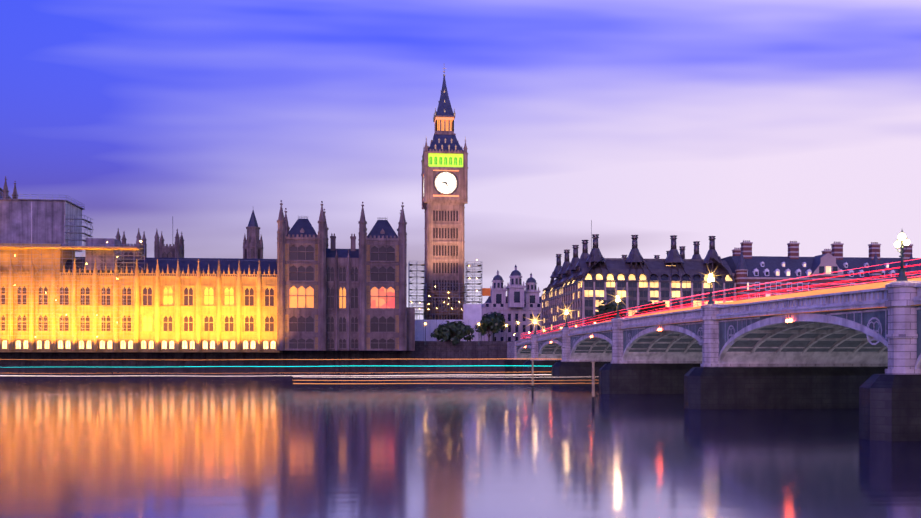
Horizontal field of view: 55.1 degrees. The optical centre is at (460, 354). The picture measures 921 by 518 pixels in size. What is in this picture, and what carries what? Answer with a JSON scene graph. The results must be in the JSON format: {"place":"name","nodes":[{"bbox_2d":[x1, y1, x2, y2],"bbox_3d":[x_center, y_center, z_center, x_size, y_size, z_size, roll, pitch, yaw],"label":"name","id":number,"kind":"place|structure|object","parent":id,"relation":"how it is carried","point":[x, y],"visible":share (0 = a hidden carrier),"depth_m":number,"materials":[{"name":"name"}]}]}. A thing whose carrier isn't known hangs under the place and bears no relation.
{"place":"outdoors","nodes":[
{"label":"outdoors","id":0,"kind":"place"},
{"bbox_2d":[0,347,506,376],"bbox_3d":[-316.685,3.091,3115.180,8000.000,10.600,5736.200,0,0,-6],"label":"embankment wall","id":1,"kind":"structure","parent":0,"point":[83,364],"depth_m":258.05,"materials":[{"name":"stone"}]},
{"bbox_2d":[0,194,144,349],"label":"scaffolding","id":2,"kind":"object","parent":1,"relation":"on","point":[46,232],"visible":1,"depth_m":243.73,"materials":[{"name":"metal"}]},
{"bbox_2d":[0,176,276,261],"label":"palace towers","id":3,"kind":"structure","parent":1,"relation":"on","point":[253,248],"depth_m":307.20,"materials":[{"name":"stone"}]},
{"bbox_2d":[0,257,281,351],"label":"palace","id":4,"kind":"structure","parent":1,"relation":"on","point":[206,306],"depth_m":245.95,"materials":[{"name":"stone"}]},
{"bbox_2d":[277,200,414,350],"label":"palace north pavilion","id":5,"kind":"structure","parent":1,"relation":"on","point":[333,298],"depth_m":251.14,"materials":[{"name":"stone"}]},
{"bbox_2d":[408,261,490,340],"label":"tower scaffolding","id":6,"kind":"object","parent":1,"relation":"on","point":[472,315],"visible":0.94,"depth_m":288.97,"materials":[{"name":"grey metal"}]},
{"bbox_2d":[0,376,920,517],"bbox_3d":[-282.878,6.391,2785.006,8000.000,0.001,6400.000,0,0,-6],"label":"river water","id":7,"kind":"structure","parent":0,"point":[194,447],"depth_m":56.92,"materials":[{"name":"purple liquid"}]},
{"bbox_2d":[531,359,594,407],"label":"mooring posts","id":8,"kind":"object","parent":7,"relation":"in","point":[593,384],"visible":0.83,"depth_m":104.39,"materials":[{"name":"wood"}]},
{"bbox_2d":[505,281,920,441],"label":"bridge","id":9,"kind":"structure","parent":7,"relation":"in","point":[860,350],"depth_m":103.06,"materials":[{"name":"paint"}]},
{"bbox_2d":[425,269,716,332],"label":"street lights","id":10,"kind":"object","parent":9,"relation":"on","point":[566,311],"visible":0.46,"depth_m":179.72},
{"bbox_2d":[533,230,908,334],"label":"lamp posts","id":11,"kind":"object","parent":9,"relation":"on","point":[901,276],"visible":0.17,"depth_m":66.67,"materials":[{"name":"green metal"}]},
{"bbox_2d":[535,233,909,323],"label":"street lamps","id":12,"kind":"object","parent":11,"relation":"on","point":[901,236],"visible":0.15,"depth_m":66.61,"materials":[{"name":"white glass"}]},
{"bbox_2d":[0,258,920,383],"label":"light trails","id":13,"kind":"object","parent":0,"point":[847,288],"visible":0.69,"depth_m":129.50,"materials":[{"name":"red"}]},
{"bbox_2d":[0,0,920,319],"label":"sky","id":14,"kind":"structure","parent":0,"point":[770,124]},
{"bbox_2d":[413,341,512,375],"bbox_3d":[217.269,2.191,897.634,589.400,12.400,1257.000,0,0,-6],"label":"pier","id":15,"kind":"structure","parent":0,"point":[442,360],"depth_m":265.67,"materials":[{"name":"stone"}]},
{"bbox_2d":[421,68,467,319],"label":"clock tower","id":16,"kind":"structure","parent":15,"relation":"on","point":[444,161],"depth_m":294.51,"materials":[{"name":"stone"}]},
{"bbox_2d":[430,321,474,345],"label":"tree","id":17,"kind":"object","parent":15,"relation":"on","point":[454,332],"visible":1,"depth_m":264.19,"materials":[{"name":"green plant"}]},
{"bbox_2d":[474,316,501,340],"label":"tree","id":18,"kind":"object","parent":15,"relation":"on","point":[490,324],"visible":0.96,"depth_m":280.41,"materials":[{"name":"green plant"}]},
{"bbox_2d":[482,312,505,340],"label":"tree","id":19,"kind":"object","parent":15,"relation":"on","point":[500,317],"visible":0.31,"depth_m":331.50,"materials":[{"name":"green plant"}]},
{"bbox_2d":[424,321,595,344],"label":"street lamps","id":20,"kind":"object","parent":15,"relation":"on","point":[479,325],"visible":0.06,"depth_m":263.10,"materials":[{"name":"green metal"}]},
{"bbox_2d":[482,265,540,340],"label":"turreted building","id":21,"kind":"structure","parent":15,"relation":"on","point":[520,303],"depth_m":474.59,"materials":[{"name":"stone"}]},
{"bbox_2d":[633,300,669,316],"bbox_3d":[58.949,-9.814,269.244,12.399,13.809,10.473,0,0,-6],"label":"bus","id":22,"kind":"object","parent":15,"relation":"on","point":[652,308],"visible":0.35,"depth_m":267.88,"materials":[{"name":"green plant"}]},
{"bbox_2d":[589,299,627,322],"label":"embankment tree","id":23,"kind":"object","parent":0,"point":[607,308],"visible":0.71,"depth_m":265.45,"materials":[{"name":"green plant"}]},
{"bbox_2d":[541,220,735,334],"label":"office building","id":24,"kind":"structure","parent":0,"point":[584,284],"depth_m":316.69,"materials":[{"name":"stone"}]},
{"bbox_2d":[721,240,920,300],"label":"background building","id":25,"kind":"structure","parent":0,"point":[747,268],"depth_m":328.47,"materials":[{"name":"stone"}]}
]}

